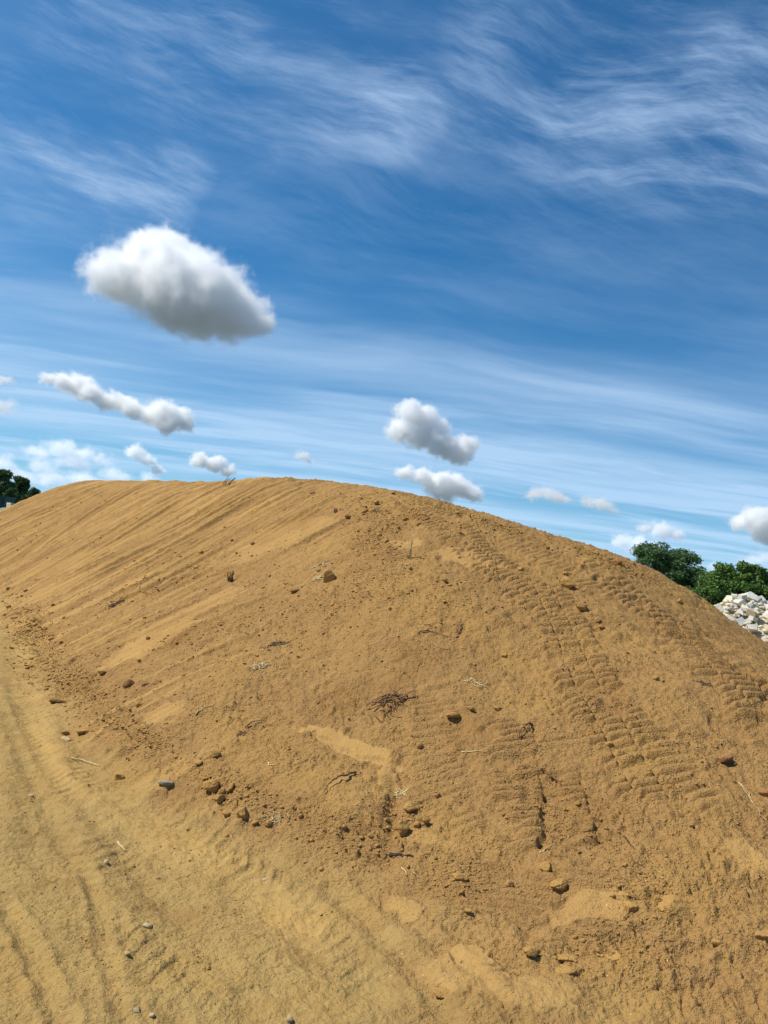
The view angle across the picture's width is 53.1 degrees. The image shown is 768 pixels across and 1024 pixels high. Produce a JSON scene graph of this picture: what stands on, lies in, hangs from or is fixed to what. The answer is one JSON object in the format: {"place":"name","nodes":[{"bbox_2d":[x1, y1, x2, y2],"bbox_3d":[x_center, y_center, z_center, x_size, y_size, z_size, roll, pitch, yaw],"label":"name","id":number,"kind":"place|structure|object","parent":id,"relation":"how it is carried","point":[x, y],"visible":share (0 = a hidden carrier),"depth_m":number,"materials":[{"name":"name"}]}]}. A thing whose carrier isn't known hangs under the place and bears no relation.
{"place":"outdoors","nodes":[
{"label":"outdoors","id":0,"kind":"place"},
{"bbox_2d":[0,598,442,1023],"bbox_3d":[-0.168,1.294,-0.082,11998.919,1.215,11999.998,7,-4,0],"label":"ground","id":1,"kind":"structure","parent":0,"point":[49,767],"depth_m":3.33,"materials":[{"name":"brown soil"}]},
{"bbox_2d":[0,496,15,507],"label":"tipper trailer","id":2,"kind":"object","parent":1,"relation":"on","point":[4,500],"visible":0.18,"depth_m":88.89,"materials":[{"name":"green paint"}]},
{"bbox_2d":[0,469,17,495],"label":"tree","id":3,"kind":"object","parent":1,"relation":"on","point":[6,482],"visible":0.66,"depth_m":117.26,"materials":[{"name":"green plant"}]},
{"bbox_2d":[2,486,21,502],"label":"shrub","id":4,"kind":"object","parent":1,"relation":"on","point":[11,491],"visible":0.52,"depth_m":111.48,"materials":[{"name":"green plant"}]},
{"bbox_2d":[12,475,30,499],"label":"tree","id":5,"kind":"object","parent":1,"relation":"on","point":[23,483],"visible":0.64,"depth_m":121.49,"materials":[{"name":"green plant"}]},
{"bbox_2d":[18,494,32,501],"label":"shrub","id":6,"kind":"object","parent":1,"relation":"on","point":[24,497],"visible":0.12,"depth_m":115.41,"materials":[{"name":"green plant"}]},
{"bbox_2d":[28,487,40,495],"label":"tree","id":7,"kind":"object","parent":1,"relation":"on","point":[33,491],"visible":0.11,"depth_m":129.32,"materials":[{"name":"green plant"}]},
{"bbox_2d":[49,698,66,702],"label":"dirt clod","id":8,"kind":"object","parent":1,"relation":"on","point":[51,700],"visible":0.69,"depth_m":6.79,"materials":[{"name":"brown soil"}]},
{"bbox_2d":[61,730,68,734],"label":"dirt clod","id":9,"kind":"object","parent":1,"relation":"on","point":[64,732],"visible":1,"depth_m":5.94,"materials":[{"name":"brown soil"}]},
{"bbox_2d":[61,736,70,740],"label":"stone","id":10,"kind":"object","parent":1,"relation":"on","point":[66,738],"visible":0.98,"depth_m":5.79,"materials":[{"name":"beige stone"}]},
{"bbox_2d":[71,757,99,765],"bbox_3d":[-2.045,1.720,5.299,0.285,0.025,0.046,5,-4,29],"label":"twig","id":11,"kind":"object","parent":1,"relation":"on","point":[83,760],"visible":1,"depth_m":5.34,"materials":[{"name":"wood"}]},
{"bbox_2d":[133,1006,140,1012],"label":"stone","id":12,"kind":"object","parent":1,"relation":"on","point":[137,1010],"visible":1,"depth_m":2.63,"materials":[{"name":"beige stone"}]},
{"bbox_2d":[143,922,152,928],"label":"stone","id":13,"kind":"object","parent":1,"relation":"on","point":[147,925],"visible":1,"depth_m":3.23,"materials":[{"name":"grey stone"}]},
{"bbox_2d":[285,1015,292,1022],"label":"stone","id":14,"kind":"object","parent":1,"relation":"on","point":[289,1019],"visible":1,"depth_m":2.69,"materials":[{"name":"beige stone"}]},
{"bbox_2d":[0,476,767,1023],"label":"earth mound","id":15,"kind":"object","parent":1,"relation":"on","point":[74,522],"visible":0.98,"depth_m":5.32,"materials":[{"name":"brown soil"}]},
{"bbox_2d":[76,728,88,734],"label":"dirt clod","id":16,"kind":"object","parent":15,"relation":"on","point":[81,731],"visible":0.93,"depth_m":5.87,"materials":[{"name":"brown soil"}]},
{"bbox_2d":[106,599,123,609],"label":"dead grass clump","id":17,"kind":"object","parent":15,"relation":"on","point":[113,605],"visible":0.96,"depth_m":10.29,"materials":[{"name":"plant"}]},
{"bbox_2d":[114,773,124,779],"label":"dirt clod","id":18,"kind":"object","parent":15,"relation":"on","point":[118,776],"visible":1,"depth_m":5.00,"materials":[{"name":"brown soil"}]},
{"bbox_2d":[122,679,134,687],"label":"dirt clod","id":19,"kind":"object","parent":15,"relation":"on","point":[128,683],"visible":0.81,"depth_m":6.56,"materials":[{"name":"brown soil"}]},
{"bbox_2d":[134,700,142,706],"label":"dirt clod","id":20,"kind":"object","parent":15,"relation":"on","point":[138,703],"visible":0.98,"depth_m":6.02,"materials":[{"name":"brown soil"}]},
{"bbox_2d":[153,679,161,684],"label":"dirt clod","id":21,"kind":"object","parent":15,"relation":"on","point":[156,681],"visible":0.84,"depth_m":6.42,"materials":[{"name":"brown soil"}]},
{"bbox_2d":[157,780,173,785],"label":"stone","id":22,"kind":"object","parent":15,"relation":"on","point":[166,783],"visible":1,"depth_m":4.81,"materials":[{"name":"grey stone"}]},
{"bbox_2d":[203,779,219,792],"bbox_3d":[-1.051,1.669,4.696,0.109,0.085,0.101,6,-14,26],"label":"dirt clod","id":23,"kind":"object","parent":15,"relation":"on","point":[211,785],"visible":0.96,"depth_m":4.66,"materials":[{"name":"brown soil"}]},
{"bbox_2d":[210,749,220,757],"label":"dirt clod","id":24,"kind":"object","parent":15,"relation":"on","point":[214,753],"visible":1,"depth_m":5.01,"materials":[{"name":"brown soil"}]},
{"bbox_2d":[215,794,224,802],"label":"dirt clod","id":25,"kind":"object","parent":15,"relation":"on","point":[219,798],"visible":1,"depth_m":4.56,"materials":[{"name":"brown soil"}]},
{"bbox_2d":[218,788,224,793],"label":"dirt clod","id":26,"kind":"object","parent":15,"relation":"on","point":[221,791],"visible":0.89,"depth_m":4.62,"materials":[{"name":"brown soil"}]},
{"bbox_2d":[222,810,230,816],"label":"dirt clod","id":27,"kind":"object","parent":15,"relation":"on","point":[225,813],"visible":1,"depth_m":4.43,"materials":[{"name":"brown soil"}]},
{"bbox_2d":[227,571,233,580],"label":"dead grass clump","id":28,"kind":"object","parent":15,"relation":"on","point":[229,578],"visible":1,"depth_m":9.03,"materials":[{"name":"brown plant"}]},
{"bbox_2d":[228,782,234,790],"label":"dirt clod","id":29,"kind":"object","parent":15,"relation":"on","point":[231,786],"visible":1,"depth_m":4.64,"materials":[{"name":"brown soil"}]},
{"bbox_2d":[236,806,248,818],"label":"dirt clod","id":30,"kind":"object","parent":15,"relation":"on","point":[242,812],"visible":0.99,"depth_m":4.37,"materials":[{"name":"brown soil"}]},
{"bbox_2d":[237,730,247,735],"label":"dry grass tuft","id":31,"kind":"object","parent":15,"relation":"on","point":[242,733],"visible":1,"depth_m":5.26,"materials":[{"name":"brown plant"}]},
{"bbox_2d":[245,661,270,671],"bbox_3d":[-1.024,1.250,6.239,0.202,0.076,0.165,7,-4,0],"label":"dry grass tuft","id":32,"kind":"object","parent":15,"relation":"on","point":[261,664],"visible":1,"depth_m":6.25,"materials":[{"name":"plant"}]},
{"bbox_2d":[245,720,276,727],"bbox_3d":[-0.861,1.479,5.380,0.216,0.067,0.071,8,-4,-7],"label":"root","id":33,"kind":"object","parent":15,"relation":"on","point":[258,720],"visible":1,"depth_m":5.37,"materials":[{"name":"brown plant"}]},
{"bbox_2d":[265,820,271,826],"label":"dirt clod","id":34,"kind":"object","parent":15,"relation":"on","point":[268,823],"visible":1,"depth_m":4.31,"materials":[{"name":"brown soil"}]},
{"bbox_2d":[259,809,288,827],"bbox_3d":[-0.610,1.736,4.357,0.187,0.082,0.117,5,-4,37],"label":"dead grass clump","id":35,"kind":"object","parent":15,"relation":"on","point":[278,818],"visible":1,"depth_m":4.35,"materials":[{"name":"beige plant"}]},
{"bbox_2d":[261,640,291,647],"bbox_3d":[-0.950,1.163,6.782,0.287,0.112,0.156,7,-4,0],"label":"dead grass clump","id":36,"kind":"object","parent":15,"relation":"on","point":[276,644],"visible":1,"depth_m":6.77,"materials":[{"name":"brown plant"}]},
{"bbox_2d":[296,572,336,587],"bbox_3d":[-0.720,0.715,8.080,0.397,0.225,0.174,9,-4,-21],"label":"dry grass tuft","id":37,"kind":"object","parent":15,"relation":"on","point":[317,577],"visible":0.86,"depth_m":8.08,"materials":[{"name":"plant"}]},
{"bbox_2d":[323,568,336,582],"bbox_3d":[-0.552,0.669,7.895,0.147,0.187,0.120,7,-4,8],"label":"dirt clod","id":38,"kind":"object","parent":15,"relation":"on","point":[329,576],"visible":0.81,"depth_m":7.84,"materials":[{"name":"brown soil"}]},
{"bbox_2d":[324,771,356,791],"bbox_3d":[-0.260,1.599,4.574,0.036,0.082,0.301,5,-5,38],"label":"root","id":39,"kind":"object","parent":15,"relation":"on","point":[347,774],"visible":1,"depth_m":4.58,"materials":[{"name":"brown plant"}]},
{"bbox_2d":[0,490,767,1023],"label":"earth crumbs","id":40,"kind":"object","parent":15,"relation":"on","point":[262,794],"visible":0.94,"depth_m":5.45,"materials":[{"name":"brown soil"}]},
{"bbox_2d":[374,700,405,722],"bbox_3d":[0.038,1.393,5.375,0.232,0.125,0.224,6,-4,24],"label":"root tangle","id":41,"kind":"object","parent":15,"relation":"on","point":[387,712],"visible":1,"depth_m":5.39,"materials":[{"name":"brown plant"}]},
{"bbox_2d":[366,687,414,715],"bbox_3d":[0.038,1.337,5.501,0.252,0.180,0.274,5,-4,36],"label":"root tangle","id":42,"kind":"object","parent":15,"relation":"on","point":[386,696],"visible":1,"depth_m":5.49,"materials":[{"name":"brown plant"}]},
{"bbox_2d":[389,852,412,856],"bbox_3d":[0.087,1.778,3.978,0.134,0.044,0.027,5,-4,32],"label":"wood piece","id":43,"kind":"object","parent":15,"relation":"on","point":[391,854],"visible":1,"depth_m":3.98,"materials":[{"name":"grey wood"}]},
{"bbox_2d":[389,786,412,798],"bbox_3d":[0.090,1.658,4.572,0.132,0.072,0.091,5,-4,33],"label":"dry grass tuft","id":44,"kind":"object","parent":15,"relation":"on","point":[396,795],"visible":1,"depth_m":4.58,"materials":[{"name":"plant"}]},
{"bbox_2d":[398,819,408,836],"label":"dirt clod","id":45,"kind":"object","parent":15,"relation":"on","point":[403,827],"visible":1,"depth_m":4.13,"materials":[{"name":"brown soil"}]},
{"bbox_2d":[407,533,414,557],"bbox_3d":[0.274,0.345,7.936,0.057,0.277,0.086,10,-4,-35],"label":"dry grass tuft","id":46,"kind":"object","parent":15,"relation":"on","point":[409,550],"visible":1,"depth_m":7.93,"materials":[{"name":"plant"}]},
{"bbox_2d":[403,801,419,811],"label":"dirt clod","id":47,"kind":"object","parent":15,"relation":"on","point":[410,806],"visible":1,"depth_m":4.35,"materials":[{"name":"brown soil"}]},
{"bbox_2d":[413,821,419,827],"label":"dirt clod","id":48,"kind":"object","parent":15,"relation":"on","point":[416,824],"visible":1,"depth_m":4.18,"materials":[{"name":"brown soil"}]},
{"bbox_2d":[416,742,423,748],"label":"dirt clod","id":49,"kind":"object","parent":15,"relation":"on","point":[419,745],"visible":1,"depth_m":4.96,"materials":[{"name":"brown soil"}]},
{"bbox_2d":[420,813,429,822],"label":"dirt clod","id":50,"kind":"object","parent":15,"relation":"on","point":[424,818],"visible":1,"depth_m":4.21,"materials":[{"name":"brown soil"}]},
{"bbox_2d":[418,622,449,636],"bbox_3d":[0.463,0.986,6.463,0.334,0.110,0.166,7,-4,12],"label":"root","id":51,"kind":"object","parent":15,"relation":"on","point":[427,630],"visible":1,"depth_m":6.43,"materials":[{"name":"brown plant"}]},
{"bbox_2d":[433,986,446,998],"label":"dirt clod","id":52,"kind":"object","parent":15,"relation":"on","point":[440,992],"visible":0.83,"depth_m":2.95,"materials":[{"name":"brown soil"}]},
{"bbox_2d":[446,712,459,717],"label":"dirt clod","id":53,"kind":"object","parent":15,"relation":"on","point":[453,715],"visible":1,"depth_m":5.21,"materials":[{"name":"brown soil"}]},
{"bbox_2d":[451,872,468,880],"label":"dirt clod","id":54,"kind":"object","parent":15,"relation":"on","point":[458,876],"visible":0.99,"depth_m":3.75,"materials":[{"name":"brown soil"}]},
{"bbox_2d":[464,908,471,912],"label":"dirt clod","id":55,"kind":"object","parent":15,"relation":"on","point":[467,910],"visible":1,"depth_m":3.47,"materials":[{"name":"brown soil"}]},
{"bbox_2d":[463,677,487,687],"bbox_3d":[0.688,1.260,5.684,0.181,0.054,0.138,4,-5,44],"label":"dry grass tuft","id":56,"kind":"object","parent":15,"relation":"on","point":[475,681],"visible":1,"depth_m":5.69,"materials":[{"name":"plant"}]},
{"bbox_2d":[494,706,501,711],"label":"dirt clod","id":57,"kind":"object","parent":15,"relation":"on","point":[497,708],"visible":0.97,"depth_m":5.33,"materials":[{"name":"brown soil"}]},
{"bbox_2d":[504,879,513,886],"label":"dirt clod","id":58,"kind":"object","parent":15,"relation":"on","point":[508,883],"visible":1,"depth_m":3.69,"materials":[{"name":"brown soil"}]},
{"bbox_2d":[518,722,532,739],"bbox_3d":[0.922,1.437,5.016,0.063,0.124,0.207,6,-4,20],"label":"stick","id":59,"kind":"object","parent":15,"relation":"on","point":[529,723],"visible":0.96,"depth_m":4.99,"materials":[{"name":"brown wood"}]},
{"bbox_2d":[523,945,540,956],"bbox_3d":[0.608,1.811,3.168,0.081,0.043,0.065,19,-11,-25],"label":"dirt clod","id":60,"kind":"object","parent":15,"relation":"on","point":[531,950],"visible":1,"depth_m":3.15,"materials":[{"name":"brown soil"}]},
{"bbox_2d":[539,861,551,871],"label":"dirt clod","id":61,"kind":"object","parent":15,"relation":"on","point":[545,866],"visible":1,"depth_m":3.76,"materials":[{"name":"brown soil"}]},
{"bbox_2d":[547,772,564,781],"bbox_3d":[1.012,1.560,4.517,0.125,0.035,0.028,4,-5,41],"label":"stick","id":62,"kind":"object","parent":15,"relation":"on","point":[549,774],"visible":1,"depth_m":4.53,"materials":[{"name":"brown wood"}]},
{"bbox_2d":[550,878,567,890],"bbox_3d":[0.828,1.763,3.637,0.091,0.049,0.061,-2,5,-23],"label":"dirt clod","id":63,"kind":"object","parent":15,"relation":"on","point":[559,884],"visible":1,"depth_m":3.62,"materials":[{"name":"brown soil"}]},
{"bbox_2d":[555,964,576,976],"bbox_3d":[0.728,1.853,3.109,0.113,0.031,0.082,9,-4,-21],"label":"dirt clod","id":64,"kind":"object","parent":15,"relation":"on","point":[566,969],"visible":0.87,"depth_m":3.09,"materials":[{"name":"brown soil"}]},
{"bbox_2d":[557,953,578,962],"bbox_3d":[0.750,1.871,3.219,0.153,0.038,0.098,-1,-14,15],"label":"dirt clod","id":65,"kind":"object","parent":15,"relation":"on","point":[562,957],"visible":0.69,"depth_m":3.19,"materials":[{"name":"brown soil"}]},
{"bbox_2d":[561,578,576,588],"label":"dirt clod","id":66,"kind":"object","parent":15,"relation":"on","point":[569,583],"visible":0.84,"depth_m":7.38,"materials":[{"name":"brown soil"}]},
{"bbox_2d":[575,602,586,611],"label":"dirt clod","id":67,"kind":"object","parent":15,"relation":"on","point":[581,606],"visible":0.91,"depth_m":6.86,"materials":[{"name":"brown soil"}]},
{"bbox_2d":[594,617,601,622],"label":"dirt clod","id":68,"kind":"object","parent":15,"relation":"on","point":[597,619],"visible":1,"depth_m":6.67,"materials":[{"name":"brown soil"}]},
{"bbox_2d":[605,741,613,746],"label":"dirt clod","id":69,"kind":"object","parent":15,"relation":"on","point":[610,744],"visible":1,"depth_m":4.81,"materials":[{"name":"brown soil"}]},
{"bbox_2d":[605,951,621,960],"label":"dirt clod","id":70,"kind":"object","parent":15,"relation":"on","point":[617,955],"visible":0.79,"depth_m":3.17,"materials":[{"name":"brown soil"}]},
{"bbox_2d":[610,559,621,564],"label":"dirt clod","id":71,"kind":"object","parent":15,"relation":"on","point":[614,561],"visible":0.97,"depth_m":8.26,"materials":[{"name":"brown soil"}]},
{"bbox_2d":[623,900,638,913],"bbox_3d":[1.115,1.788,3.473,0.059,0.056,0.064,8,-4,-15],"label":"clod","id":72,"kind":"object","parent":15,"relation":"on","point":[630,906],"visible":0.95,"depth_m":3.45,"materials":[{"name":"brown soil"}]},
{"bbox_2d":[655,887,663,893],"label":"dirt clod","id":73,"kind":"object","parent":15,"relation":"on","point":[659,890],"visible":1,"depth_m":3.55,"materials":[{"name":"brown soil"}]},
{"bbox_2d":[657,894,692,921],"bbox_3d":[1.325,1.785,3.432,0.192,0.105,0.168,5,-4,36],"label":"dirt clod","id":74,"kind":"object","parent":15,"relation":"on","point":[674,905],"visible":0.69,"depth_m":3.41,"materials":[{"name":"brown soil"}]},
{"bbox_2d":[659,939,690,941],"bbox_3d":[1.238,1.825,3.268,0.132,0.025,0.015,7,-4,6],"label":"root","id":75,"kind":"object","parent":15,"relation":"on","point":[660,940],"visible":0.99,"depth_m":3.27,"materials":[{"name":"brown plant"}]},
{"bbox_2d":[693,680,712,686],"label":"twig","id":76,"kind":"object","parent":15,"relation":"on","point":[702,682],"visible":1,"depth_m":5.61,"materials":[{"name":"brown wood"}]},
{"bbox_2d":[711,938,722,945],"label":"dirt clod","id":77,"kind":"object","parent":15,"relation":"on","point":[715,942],"visible":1,"depth_m":3.23,"materials":[{"name":"brown soil"}]},
{"bbox_2d":[716,754,732,762],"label":"dirt clod","id":78,"kind":"object","parent":15,"relation":"on","point":[725,758],"visible":0.98,"depth_m":4.61,"materials":[{"name":"brown soil"}]},
{"bbox_2d":[737,781,766,820],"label":"straw","id":79,"kind":"object","parent":15,"relation":"on","point":[747,792],"visible":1,"depth_m":4.31,"materials":[{"name":"beige plant"}]},
{"bbox_2d":[755,930,767,942],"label":"dirt clod","id":80,"kind":"object","parent":15,"relation":"on","point":[762,934],"visible":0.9,"depth_m":3.25,"materials":[{"name":"brown soil"}]},
{"bbox_2d":[758,788,767,796],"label":"dirt clod","id":81,"kind":"object","parent":15,"relation":"on","point":[763,791],"visible":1,"depth_m":4.33,"materials":[{"name":"brown soil"}]},
{"bbox_2d":[629,541,704,587],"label":"tree","id":82,"kind":"object","parent":1,"relation":"on","point":[660,559],"visible":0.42,"depth_m":70.28,"materials":[{"name":"green plant"}]},
{"bbox_2d":[674,566,707,588],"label":"tree","id":83,"kind":"object","parent":1,"relation":"on","point":[693,580],"visible":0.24,"depth_m":69.27,"materials":[{"name":"green plant"}]},
{"bbox_2d":[685,586,705,597],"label":"shrub","id":84,"kind":"object","parent":1,"relation":"on","point":[696,590],"visible":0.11,"depth_m":59.61,"materials":[{"name":"green plant"}]},
{"bbox_2d":[700,577,731,605],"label":"shrub","id":85,"kind":"object","parent":1,"relation":"on","point":[713,591],"visible":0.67,"depth_m":57.46,"materials":[{"name":"green plant"}]},
{"bbox_2d":[695,561,743,601],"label":"tree","id":86,"kind":"object","parent":1,"relation":"on","point":[720,572],"visible":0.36,"depth_m":61.35,"materials":[{"name":"green plant"}]},
{"bbox_2d":[713,591,767,642],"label":"rubble pile","id":87,"kind":"object","parent":1,"relation":"on","point":[748,611],"visible":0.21,"depth_m":20.30,"materials":[{"name":"white stone"}]},
{"bbox_2d":[725,560,767,600],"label":"tree","id":88,"kind":"object","parent":1,"relation":"on","point":[752,578],"visible":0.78,"depth_m":59.37,"materials":[{"name":"green plant"}]},
{"bbox_2d":[0,0,767,571],"label":"sky","id":89,"kind":"structure","parent":0,"point":[505,259],"materials":[{"name":"blue"}]}
]}

